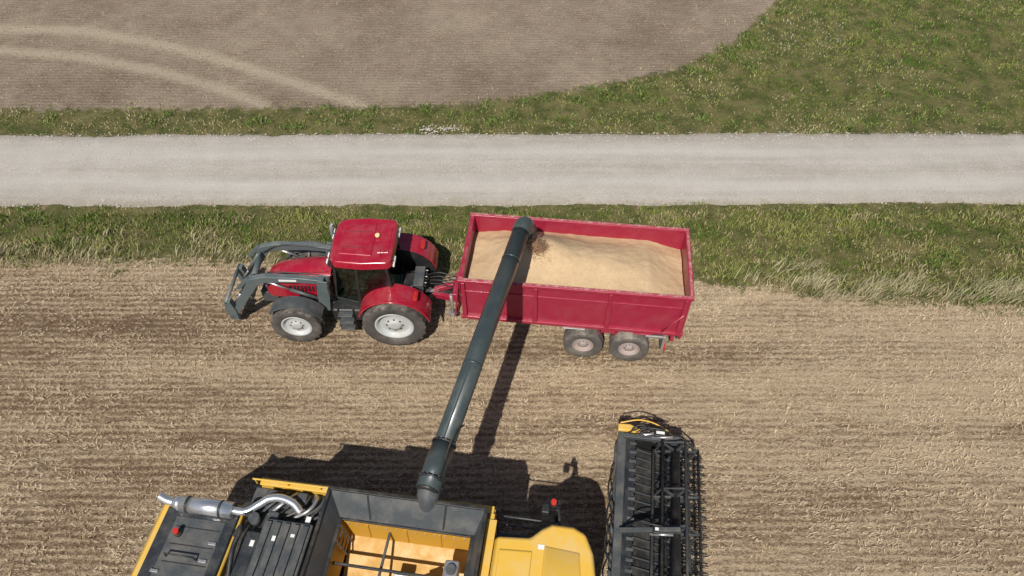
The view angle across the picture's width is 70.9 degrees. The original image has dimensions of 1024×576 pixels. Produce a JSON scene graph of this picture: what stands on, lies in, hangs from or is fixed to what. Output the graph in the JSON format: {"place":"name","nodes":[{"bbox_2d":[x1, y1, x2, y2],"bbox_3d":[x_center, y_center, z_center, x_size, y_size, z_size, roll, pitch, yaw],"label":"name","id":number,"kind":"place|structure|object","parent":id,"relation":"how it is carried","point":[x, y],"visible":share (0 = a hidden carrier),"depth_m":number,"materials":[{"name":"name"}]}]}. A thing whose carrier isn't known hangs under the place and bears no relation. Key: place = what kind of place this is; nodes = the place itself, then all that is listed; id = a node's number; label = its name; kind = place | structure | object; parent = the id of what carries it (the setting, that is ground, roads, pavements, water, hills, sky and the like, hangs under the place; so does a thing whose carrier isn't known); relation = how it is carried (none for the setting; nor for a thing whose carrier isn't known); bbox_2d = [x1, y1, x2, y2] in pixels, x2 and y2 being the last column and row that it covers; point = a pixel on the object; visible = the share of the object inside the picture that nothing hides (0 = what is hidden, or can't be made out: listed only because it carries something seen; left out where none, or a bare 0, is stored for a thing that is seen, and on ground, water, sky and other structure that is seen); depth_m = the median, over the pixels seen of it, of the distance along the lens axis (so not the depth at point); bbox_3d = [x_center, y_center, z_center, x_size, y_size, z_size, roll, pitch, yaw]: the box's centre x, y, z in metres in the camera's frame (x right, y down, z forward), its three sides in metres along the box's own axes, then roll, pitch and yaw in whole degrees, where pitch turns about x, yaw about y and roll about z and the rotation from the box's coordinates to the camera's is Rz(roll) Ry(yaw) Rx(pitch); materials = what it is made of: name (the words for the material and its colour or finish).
{"place":"outdoors","nodes":[
{"label":"outdoors","id":0,"kind":"place"},
{"bbox_2d":[262,485,496,534],"bbox_3d":[-2.905,4.907,15.614,5.200,2.068,0.100,6,50,5],"label":"side panel","id":1,"kind":"object","parent":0,"point":[296,490],"visible":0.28,"depth_m":15.13,"materials":[{"name":"yellow paint"}]},
{"bbox_2d":[260,477,494,513],"bbox_3d":[-2.808,4.273,14.821,4.950,0.050,0.160,5,50,6],"label":"side top lip","id":2,"kind":"object","parent":1,"relation":"on","point":[491,509],"visible":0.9,"depth_m":14.95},
{"bbox_2d":[378,532,390,575],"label":"tank cross bar","id":3,"kind":"object","parent":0,"point":[385,552],"visible":1,"depth_m":14.42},
{"bbox_2d":[343,520,469,550],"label":"tank wall","id":4,"kind":"structure","parent":0,"point":[430,539],"depth_m":14.70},
{"bbox_2d":[342,517,472,537],"bbox_3d":[-2.118,4.806,14.426,2.750,0.050,0.050,6,50,5],"label":"tank inner rail","id":5,"kind":"object","parent":4,"relation":"attached to","point":[406,527],"visible":1,"depth_m":14.40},
{"bbox_2d":[464,535,473,575],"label":"tank inner rail","id":6,"kind":"object","parent":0,"point":[468,555],"visible":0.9,"depth_m":14.04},
{"bbox_2d":[478,519,496,575],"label":"tank front cap","id":7,"kind":"object","parent":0,"point":[487,551],"visible":1,"depth_m":13.99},
{"bbox_2d":[0,0,1023,575],"bbox_3d":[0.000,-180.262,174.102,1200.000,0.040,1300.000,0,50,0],"label":"ground","id":8,"kind":"structure","parent":0,"point":[638,30],"depth_m":21.84,"materials":[{"name":"soil"}]},
{"bbox_2d":[224,218,452,345],"bbox_3d":[-5.116,-0.520,20.963,6.727,3.551,2.860,1,50,1],"label":"red tractor","id":9,"kind":"object","parent":8,"relation":"on","point":[371,273],"visible":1,"depth_m":20.62,"materials":[{"name":"metal"}]},
{"bbox_2d":[0,0,758,110],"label":"crop residue","id":10,"kind":"object","parent":8,"relation":"on","point":[155,38],"visible":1,"depth_m":31.80},
{"bbox_2d":[339,547,479,575],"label":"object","id":11,"kind":"object","parent":8,"relation":"on","point":[342,571],"depth_m":15.20,"materials":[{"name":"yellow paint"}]},
{"bbox_2d":[130,504,168,575],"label":"hood slope","id":12,"kind":"structure","parent":11,"relation":"attached to","point":[148,543],"depth_m":14.48,"materials":[{"name":"yellow paint"}]},
{"bbox_2d":[137,516,245,575],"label":"hood","id":13,"kind":"object","parent":11,"relation":"on","point":[223,565],"visible":0.15,"depth_m":14.20,"materials":[{"name":"yellow paint"}]},
{"bbox_2d":[137,506,239,575],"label":"hood black panel","id":14,"kind":"object","parent":13,"relation":"on","point":[159,540],"visible":0.19,"depth_m":14.29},
{"bbox_2d":[157,492,173,505],"bbox_3d":[-7.035,4.321,14.690,0.371,0.237,0.196,14,51,12],"label":"exhaust tail","id":15,"kind":"object","parent":14,"relation":"on","point":[164,498],"visible":0.88,"depth_m":14.62},
{"bbox_2d":[171,495,182,509],"bbox_3d":[-6.811,4.380,14.678,0.180,0.330,0.330,6,50,5],"label":"muffler cone","id":16,"kind":"object","parent":14,"relation":"on","point":[174,502],"visible":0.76,"depth_m":14.57,"materials":[{"name":"silver metal"}]},
{"bbox_2d":[150,516,225,575],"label":"hood inset","id":17,"kind":"object","parent":14,"relation":"attached to","point":[195,537],"visible":0.97,"depth_m":14.19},
{"bbox_2d":[163,552,196,560],"bbox_3d":[-6.459,5.224,13.989,0.656,0.176,0.036,6,50,5],"label":"hood handrail","id":18,"kind":"object","parent":17,"relation":"attached to","point":[166,554],"visible":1,"depth_m":13.93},
{"bbox_2d":[178,495,237,518],"bbox_3d":[-6.177,4.449,14.621,1.100,0.330,0.330,6,50,5],"label":"exhaust muffler","id":19,"kind":"object","parent":14,"relation":"on","point":[201,506],"visible":0.88,"depth_m":14.49,"materials":[{"name":"silver metal"}]},
{"bbox_2d":[225,524,243,575],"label":"coolant pipe","id":20,"kind":"object","parent":14,"relation":"attached to","point":[237,533],"visible":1,"depth_m":13.99,"materials":[{"name":"black rubber"}]},
{"bbox_2d":[232,494,302,515],"bbox_3d":[-4.939,4.396,14.604,1.439,0.257,0.414,0,50,0],"label":"exhaust elbow","id":21,"kind":"object","parent":14,"relation":"on","point":[294,505],"visible":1,"depth_m":14.55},
{"bbox_2d":[224,512,316,575],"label":"engine bay","id":22,"kind":"object","parent":11,"relation":"on","point":[248,526],"visible":0.1,"depth_m":14.61,"materials":[{"name":"black metal"}]},
{"bbox_2d":[230,531,259,575],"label":"engine cover","id":23,"kind":"object","parent":22,"relation":"on","point":[243,559],"visible":0.7,"depth_m":14.02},
{"bbox_2d":[241,502,257,518],"bbox_3d":[-5.346,4.542,14.660,0.260,0.300,0.260,6,50,5],"label":"coupling box","id":24,"kind":"object","parent":22,"relation":"on","point":[245,505],"visible":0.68,"depth_m":14.56,"materials":[{"name":"black metal"}]},
{"bbox_2d":[248,512,261,526],"bbox_3d":[-5.198,4.690,14.569,0.220,0.250,0.220,6,50,5],"label":"coupling box","id":25,"kind":"object","parent":22,"relation":"on","point":[255,519],"visible":1,"depth_m":14.48,"materials":[{"name":"grey paint"}]},
{"bbox_2d":[267,511,280,519],"bbox_3d":[-4.838,4.680,14.636,0.220,0.220,0.200,6,50,5],"label":"deck box","id":26,"kind":"object","parent":22,"relation":"on","point":[274,515],"visible":0.56,"depth_m":14.57,"materials":[{"name":"grey paint"}]},
{"bbox_2d":[245,519,314,575],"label":"cooler housing","id":27,"kind":"object","parent":22,"relation":"on","point":[304,550],"visible":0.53,"depth_m":14.01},
{"bbox_2d":[249,534,294,545],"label":"cooler labels","id":28,"kind":"object","parent":27,"relation":"attached to","point":[272,539],"visible":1,"depth_m":14.10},
{"bbox_2d":[246,521,308,575],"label":"cooler slats","id":29,"kind":"object","parent":27,"relation":"on","point":[277,552],"visible":1,"depth_m":13.91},
{"bbox_2d":[326,521,350,575],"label":"tank wall rear","id":30,"kind":"structure","parent":11,"relation":"on","point":[338,555],"depth_m":14.47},
{"bbox_2d":[322,517,342,575],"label":"tank inner rail","id":31,"kind":"object","parent":30,"relation":"attached to","point":[330,554],"visible":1,"depth_m":14.14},
{"bbox_2d":[332,561,430,575],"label":"tank cross bar","id":32,"kind":"object","parent":30,"relation":"attached to","point":[374,569],"visible":0.97,"depth_m":14.13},
{"bbox_2d":[343,535,467,575],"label":"tank floor","id":33,"kind":"structure","parent":11,"relation":"on","point":[408,557],"depth_m":14.87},
{"bbox_2d":[0,0,1022,287],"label":"weed clumps","id":34,"kind":"object","parent":8,"relation":"on","point":[578,100],"visible":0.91,"depth_m":28.56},
{"bbox_2d":[0,256,1023,575],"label":"stubble","id":35,"kind":"object","parent":8,"relation":"on","point":[526,410],"visible":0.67,"depth_m":20.09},
{"bbox_2d":[0,257,1023,575],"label":"loose straw","id":36,"kind":"object","parent":8,"relation":"on","point":[562,419],"visible":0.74,"depth_m":19.83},
{"bbox_2d":[0,216,1023,304],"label":"dry seed grass","id":37,"kind":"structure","parent":8,"relation":"on","point":[873,289],"depth_m":22.87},
{"bbox_2d":[425,212,694,360],"bbox_3d":[1.049,-0.118,20.872,7.750,3.184,2.780,5,50,4],"label":"grain trailer","id":38,"kind":"object","parent":8,"relation":"on","point":[629,288],"visible":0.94,"depth_m":19.89,"materials":[{"name":"red paint"}]},
{"bbox_2d":[531,238,543,252],"bbox_3d":[0.663,-1.154,19.564,0.751,0.867,0.329,-13,51,-10],"label":"falling grain","id":39,"kind":"object","parent":38,"relation":"on","point":[535,248],"visible":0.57,"depth_m":19.45},
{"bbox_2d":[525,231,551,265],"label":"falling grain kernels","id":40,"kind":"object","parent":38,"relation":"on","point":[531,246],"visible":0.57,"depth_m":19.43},
{"bbox_2d":[620,439,626,575],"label":"header back panel","id":41,"kind":"object","parent":8,"relation":"on","point":[623,509],"visible":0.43,"depth_m":16.94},
{"bbox_2d":[604,523,611,563],"bbox_3d":[2.178,5.808,16.404,0.170,0.239,1.014,4,50,3],"label":"header hose","id":42,"kind":"object","parent":41,"relation":"attached to","point":[605,544],"visible":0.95,"depth_m":16.30,"materials":[{"name":"black rubber"}]},
{"bbox_2d":[606,495,612,541],"bbox_3d":[2.265,5.352,16.787,0.164,0.239,1.212,4,50,4],"label":"header hose","id":43,"kind":"object","parent":41,"relation":"attached to","point":[607,519],"visible":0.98,"depth_m":16.67,"materials":[{"name":"black rubber"}]},
{"bbox_2d":[607,468,613,520],"bbox_3d":[2.350,4.896,17.169,0.161,0.239,1.410,5,50,4],"label":"header hose","id":44,"kind":"object","parent":41,"relation":"attached to","point":[608,494],"visible":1,"depth_m":17.06,"materials":[{"name":"black rubber"}]},
{"bbox_2d":[621,439,634,575],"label":"deck shield","id":45,"kind":"object","parent":41,"relation":"attached to","point":[629,513],"depth_m":17.06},
{"bbox_2d":[625,442,635,572],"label":"shield ribs","id":46,"kind":"object","parent":45,"relation":"on","point":[628,517],"visible":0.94,"depth_m":17.04,"materials":[{"name":"grey paint"}]},
{"bbox_2d":[635,440,700,461],"bbox_3d":[3.834,4.124,18.628,2.242,0.877,0.080,6,50,5],"label":"crop divider","id":47,"kind":"object","parent":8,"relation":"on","point":[648,445],"visible":0.26,"depth_m":18.60,"materials":[{"name":"black metal"}]},
{"bbox_2d":[617,423,640,434],"bbox_3d":[2.966,3.622,18.251,0.583,0.378,0.200,6,50,5],"label":"end cover","id":48,"kind":"object","parent":47,"relation":"on","point":[626,428],"visible":0.71,"depth_m":18.12,"materials":[{"name":"metal"}]},
{"bbox_3d":[4.370,4.154,18.625,1.216,0.655,0.140,6,50,5],"label":"divider tube","id":49,"kind":"object","parent":47,"relation":"attached to","visible":0},
{"bbox_2d":[620,419,672,435],"bbox_3d":[3.517,3.615,18.331,1.567,0.694,0.182,6,50,5],"label":"divider rod","id":50,"kind":"object","parent":49,"relation":"on","point":[646,421],"visible":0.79,"depth_m":18.15,"materials":[{"name":"yellow paint"}]},
{"bbox_2d":[723,17,844,57],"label":"meadow flowers","id":51,"kind":"object","parent":8,"relation":"on","point":[789,36],"visible":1,"depth_m":32.18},
{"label":"front wheel lugs","id":52,"kind":"object","parent":8,"relation":"on","visible":0},
{"bbox_2d":[495,532,530,537],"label":"access platform","id":53,"kind":"structure","parent":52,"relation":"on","point":[500,534],"depth_m":15.78,"materials":[{"name":"grey paint"}]},
{"bbox_2d":[497,514,561,532],"bbox_3d":[0.359,5.144,15.419,1.390,0.964,0.041,6,50,5],"label":"platform rail","id":54,"kind":"object","parent":53,"relation":"on","point":[524,519],"visible":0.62,"depth_m":15.06,"materials":[{"name":"metal"}]},
{"bbox_2d":[498,523,541,529],"bbox_3d":[0.359,5.132,15.405,1.350,0.032,0.033,6,50,5],"label":"platform rail","id":55,"kind":"object","parent":54,"relation":"attached to","point":[520,526],"visible":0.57,"depth_m":15.41,"materials":[{"name":"metal"}]},
{"bbox_2d":[0,132,1023,207],"bbox_3d":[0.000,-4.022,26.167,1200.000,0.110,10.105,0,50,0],"label":"gravel road","id":56,"kind":"structure","parent":0,"point":[787,165],"depth_m":26.36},
{"bbox_2d":[0,125,1021,207],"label":"gravel stones","id":57,"kind":"object","parent":56,"relation":"on","point":[427,129],"visible":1,"depth_m":26.66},
{"bbox_2d":[0,199,1023,317],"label":"verge grass","id":58,"kind":"structure","parent":0,"point":[853,216],"depth_m":24.32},
{"bbox_2d":[0,0,1023,136],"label":"meadow grass","id":59,"kind":"structure","parent":0,"point":[784,90],"depth_m":29.83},
{"bbox_2d":[555,500,560,521],"bbox_3d":[0.953,4.639,14.970,0.090,0.600,0.260,6,50,5],"label":"mirror","id":60,"kind":"object","parent":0,"point":[556,512],"visible":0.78,"depth_m":14.79,"materials":[{"name":"black plastic"}]},
{"bbox_2d":[607,444,616,575],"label":"header back frame","id":61,"kind":"object","parent":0,"point":[612,507],"visible":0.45,"depth_m":17.72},
{"bbox_2d":[611,431,625,575],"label":"header frame beam","id":62,"kind":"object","parent":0,"point":[618,515],"visible":0.9,"depth_m":16.87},
{"bbox_2d":[625,522,665,526],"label":"reel hose","id":63,"kind":"object","parent":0,"point":[644,523],"visible":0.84,"depth_m":16.18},
{"bbox_2d":[619,527,680,532],"bbox_3d":[3.095,5.441,16.164,1.386,0.120,0.100,-8,47,20],"label":"reel arm","id":64,"kind":"object","parent":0,"point":[647,529],"visible":1,"depth_m":16.15},
{"bbox_2d":[628,427,671,433],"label":"reel hose","id":65,"kind":"object","parent":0,"point":[649,428],"visible":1,"depth_m":17.71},
{"bbox_2d":[624,433,676,443],"bbox_3d":[3.433,3.739,17.880,1.301,0.120,0.100,5,50,6],"label":"reel arm","id":66,"kind":"object","parent":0,"point":[637,437],"visible":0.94,"depth_m":17.85},
{"bbox_2d":[650,449,654,575],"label":"reel bar","id":67,"kind":"object","parent":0,"point":[652,515],"visible":1,"depth_m":17.00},
{"bbox_2d":[653,429,665,439],"bbox_3d":[3.631,3.593,17.663,0.300,0.160,0.200,6,50,5],"label":"reel arm joint","id":68,"kind":"object","parent":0,"point":[658,435],"visible":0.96,"depth_m":17.57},
{"bbox_2d":[664,458,666,575],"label":"reel bar","id":69,"kind":"object","parent":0,"point":[665,542],"visible":0.73,"depth_m":17.27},
{"bbox_2d":[667,436,683,446],"bbox_3d":[4.091,3.848,18.023,0.440,0.440,0.080,6,50,5],"label":"reel drive cover","id":70,"kind":"object","parent":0,"point":[678,438],"visible":0.48,"depth_m":17.98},
{"bbox_2d":[671,448,680,575],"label":"reel tube","id":71,"kind":"object","parent":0,"point":[675,520],"visible":1,"depth_m":16.75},
{"bbox_2d":[653,441,699,543],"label":"reel spiders","id":72,"kind":"object","parent":71,"relation":"attached to","point":[696,497],"visible":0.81,"depth_m":17.10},
{"bbox_2d":[660,440,663,575],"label":"reel bar","id":73,"kind":"object","parent":72,"relation":"attached to","point":[662,512],"visible":1,"depth_m":16.50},
{"bbox_2d":[684,440,688,575],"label":"reel bar","id":74,"kind":"object","parent":72,"relation":"attached to","point":[686,511],"visible":1,"depth_m":16.32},
{"bbox_2d":[653,445,703,575],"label":"reel tines","id":75,"kind":"object","parent":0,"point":[668,511],"visible":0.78,"depth_m":17.07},
{"bbox_2d":[687,459,690,575],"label":"reel bar","id":76,"kind":"object","parent":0,"point":[688,519],"visible":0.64,"depth_m":17.09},
{"bbox_2d":[696,449,702,575],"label":"cutter bar","id":77,"kind":"object","parent":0,"point":[699,519],"visible":1,"depth_m":16.63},
{"bbox_3d":[3.540,8.291,15.535,0.140,0.070,10.200,6,50,5],"label":"cutter bar","id":78,"kind":"object","parent":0,"visible":0},
{"bbox_2d":[631,447,670,575],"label":"draper deck","id":79,"kind":"structure","parent":78,"relation":"on","point":[641,564],"depth_m":17.54,"materials":[{"name":"black rubber"}]},
{"bbox_2d":[680,462,708,575],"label":"knife guards and lifters","id":80,"kind":"object","parent":78,"relation":"attached to","point":[694,526],"visible":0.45,"depth_m":17.77,"materials":[{"name":"black metal"}]},
{"bbox_3d":[-5.339,4.025,15.016,0.030,0.220,0.030,6,50,5],"label":"railing post","id":81,"kind":"object","parent":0,"visible":0},
{"bbox_2d":[253,478,327,488],"bbox_3d":[-4.497,4.041,14.852,1.801,0.036,0.036,5,50,6],"label":"side railing","id":82,"kind":"object","parent":81,"relation":"attached to","point":[290,483],"visible":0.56,"depth_m":14.84,"materials":[{"name":"metal"}]},
{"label":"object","id":83,"kind":"structure","parent":0,"visible":0},
{"bbox_3d":[-2.424,6.702,13.305,2.750,0.703,0.090,6,50,5],"label":"tank","id":84,"kind":"object","parent":83,"relation":"on","visible":0},
{"bbox_2d":[251,487,324,519],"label":"walkway","id":85,"kind":"structure","parent":84,"relation":"attached to","point":[260,493],"depth_m":14.95,"materials":[{"name":"grey paint"}]},
{"bbox_2d":[260,491,292,513],"bbox_3d":[-4.859,4.429,14.866,0.749,0.266,0.112,-36,59,-26],"label":"deck hose","id":86,"kind":"object","parent":85,"relation":"on","point":[270,505],"visible":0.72,"depth_m":14.71,"materials":[{"name":"grey paint"}]},
{"bbox_2d":[268,492,298,513],"bbox_3d":[-4.691,4.442,14.833,0.164,0.310,0.736,36,59,26],"label":"deck hose","id":87,"kind":"object","parent":85,"relation":"on","point":[279,506],"visible":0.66,"depth_m":14.67,"materials":[{"name":"metal"}]},
{"bbox_2d":[285,494,310,517],"bbox_3d":[-4.351,4.509,14.818,0.215,0.237,0.673,29,56,22],"label":"deck hose","id":88,"kind":"object","parent":85,"relation":"on","point":[303,506],"visible":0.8,"depth_m":14.72,"materials":[{"name":"grey paint"}]},
{"bbox_2d":[296,493,308,505],"bbox_3d":[-4.327,4.372,14.895,0.220,0.220,0.200,6,50,5],"label":"deck box","id":89,"kind":"object","parent":85,"relation":"on","point":[302,498],"visible":0.77,"depth_m":14.81,"materials":[{"name":"grey paint"}]},
{"bbox_2d":[294,494,318,519],"bbox_3d":[-4.176,4.521,14.789,0.271,0.283,0.670,26,55,20],"label":"deck hose","id":90,"kind":"object","parent":85,"relation":"on","point":[314,504],"visible":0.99,"depth_m":14.64,"materials":[{"name":"metal"}]},
{"bbox_2d":[304,492,339,575],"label":"grain tank extension","id":91,"kind":"object","parent":84,"relation":"on","point":[322,544],"visible":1,"depth_m":14.01,"materials":[{"name":"grey paint"}]},
{"bbox_2d":[300,487,330,575],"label":"extension edge","id":92,"kind":"object","parent":91,"relation":"on","point":[313,539],"visible":1,"depth_m":13.82,"materials":[{"name":"black metal"}]},
{"bbox_2d":[331,490,483,535],"bbox_3d":[-2.104,4.487,14.373,3.180,0.528,0.404,6,50,5],"label":"extension","id":93,"kind":"object","parent":84,"relation":"on","point":[465,521],"visible":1,"depth_m":14.36,"materials":[{"name":"grey paint"}]},
{"bbox_2d":[329,486,487,510],"bbox_3d":[-2.077,4.179,14.299,3.240,0.060,0.070,6,50,5],"label":"extension edge","id":94,"kind":"object","parent":93,"relation":"on","point":[415,499],"visible":1,"depth_m":14.29,"materials":[{"name":"black metal"}]},
{"bbox_2d":[442,560,460,575],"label":"auger gearbox","id":95,"kind":"object","parent":84,"relation":"attached to","point":[456,564],"visible":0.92,"depth_m":14.01,"materials":[{"name":"metal"}]},
{"bbox_2d":[445,564,455,574],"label":"gear dome","id":96,"kind":"structure","parent":95,"relation":"on","point":[450,569],"depth_m":13.89,"materials":[{"name":"grey paint"}]},
{"bbox_2d":[467,514,483,575],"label":"extension front","id":97,"kind":"object","parent":84,"relation":"on","point":[471,567],"visible":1,"depth_m":13.90,"materials":[{"name":"grey paint"}]},
{"bbox_2d":[473,509,487,575],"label":"extension edge","id":98,"kind":"object","parent":97,"relation":"on","point":[480,543],"visible":1,"depth_m":13.70,"materials":[{"name":"black metal"}]},
{"bbox_3d":[-2.012,4.593,14.683,3.270,0.228,0.491,6,50,5],"label":"shoulder","id":99,"kind":"object","parent":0,"visible":0},
{"bbox_2d":[417,489,440,512],"bbox_3d":[-1.664,4.248,14.543,0.484,1.057,0.670,6,50,5],"label":"turret elbow","id":100,"kind":"object","parent":99,"relation":"on","point":[427,499],"visible":0.47,"depth_m":14.19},
{"bbox_2d":[417,484,437,492],"bbox_3d":[-1.679,4.016,14.255,0.490,0.490,0.074,12,51,10],"label":"flange","id":101,"kind":"object","parent":100,"relation":"attached to","point":[425,487],"visible":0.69,"depth_m":14.12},
{"bbox_2d":[416,439,454,492],"bbox_3d":[-1.541,3.622,14.564,0.490,0.524,1.016,12,51,10],"label":"tube base sleeve","id":102,"kind":"object","parent":100,"relation":"attached to","point":[434,460],"visible":0.88,"depth_m":14.41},
{"bbox_2d":[418,472,444,486],"bbox_3d":[-1.617,3.839,14.395,0.560,0.561,0.069,12,51,10],"label":"tube flange","id":103,"kind":"object","parent":102,"relation":"attached to","point":[431,475],"visible":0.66,"depth_m":14.21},
{"bbox_2d":[432,437,455,450],"bbox_3d":[-1.403,3.227,14.872,0.524,0.525,0.058,12,51,10],"label":"tube flange","id":104,"kind":"object","parent":102,"relation":"attached to","point":[448,440],"visible":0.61,"depth_m":14.70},
{"bbox_2d":[438,424,464,480],"bbox_3d":[-1.255,3.306,14.638,0.103,0.256,1.412,14,51,11],"label":"tube hose","id":105,"kind":"object","parent":102,"relation":"attached to","point":[453,436],"visible":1,"depth_m":14.51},
{"bbox_2d":[435,227,528,443],"bbox_3d":[-0.689,1.185,16.465,0.448,0.686,6.924,12,51,10],"label":"unloading tube","id":106,"kind":"object","parent":102,"relation":"attached to","point":[482,337],"visible":0.81,"depth_m":16.32,"materials":[{"name":"grey paint"}]},
{"bbox_2d":[443,363,470,437],"bbox_3d":[-1.151,2.361,15.260,0.030,0.020,1.850,12,53,10],"label":"tube stiffener","id":107,"kind":"object","parent":106,"relation":"attached to","point":[456,401],"visible":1,"depth_m":15.20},
{"bbox_2d":[511,216,534,237],"bbox_3d":[0.330,-1.595,18.765,0.504,0.698,0.742,17,52,14],"label":"spout hood","id":108,"kind":"object","parent":106,"relation":"attached to","point":[526,223],"visible":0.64,"depth_m":18.46,"materials":[{"name":"grey paint"}]},
{"bbox_2d":[526,225,535,243],"bbox_3d":[0.398,-1.456,19.131,0.509,0.408,0.501,6,50,5],"label":"spout rubber","id":109,"kind":"object","parent":108,"relation":"attached to","point":[531,239],"visible":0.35,"depth_m":19.02,"materials":[{"name":"black plastic"}]},
{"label":"cab floor","id":110,"kind":"structure","parent":0,"visible":0},
{"bbox_2d":[489,525,595,575],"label":"cab roof","id":111,"kind":"structure","parent":110,"relation":"on","point":[572,539],"depth_m":13.81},
{"bbox_2d":[495,549,531,575],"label":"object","id":112,"kind":"object","parent":111,"relation":"attached to","point":[510,562],"visible":1,"depth_m":13.58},
{"bbox_2d":[557,506,560,525],"bbox_3d":[0.905,4.841,14.395,0.101,0.172,0.959,6,50,5],"label":"mirror arm","id":113,"kind":"object","parent":111,"relation":"attached to","point":[559,516],"visible":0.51,"depth_m":14.50},
{"bbox_2d":[541,503,549,514],"bbox_3d":[0.685,4.502,14.629,0.160,0.160,0.200,6,50,5],"label":"side camera","id":114,"kind":"object","parent":113,"relation":"attached to","point":[545,509],"visible":1,"depth_m":14.56,"materials":[{"name":"black plastic"}]},
{"bbox_2d":[541,546,580,575],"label":"cab roof front bulge","id":115,"kind":"object","parent":111,"relation":"attached to","point":[558,562],"visible":1,"depth_m":13.56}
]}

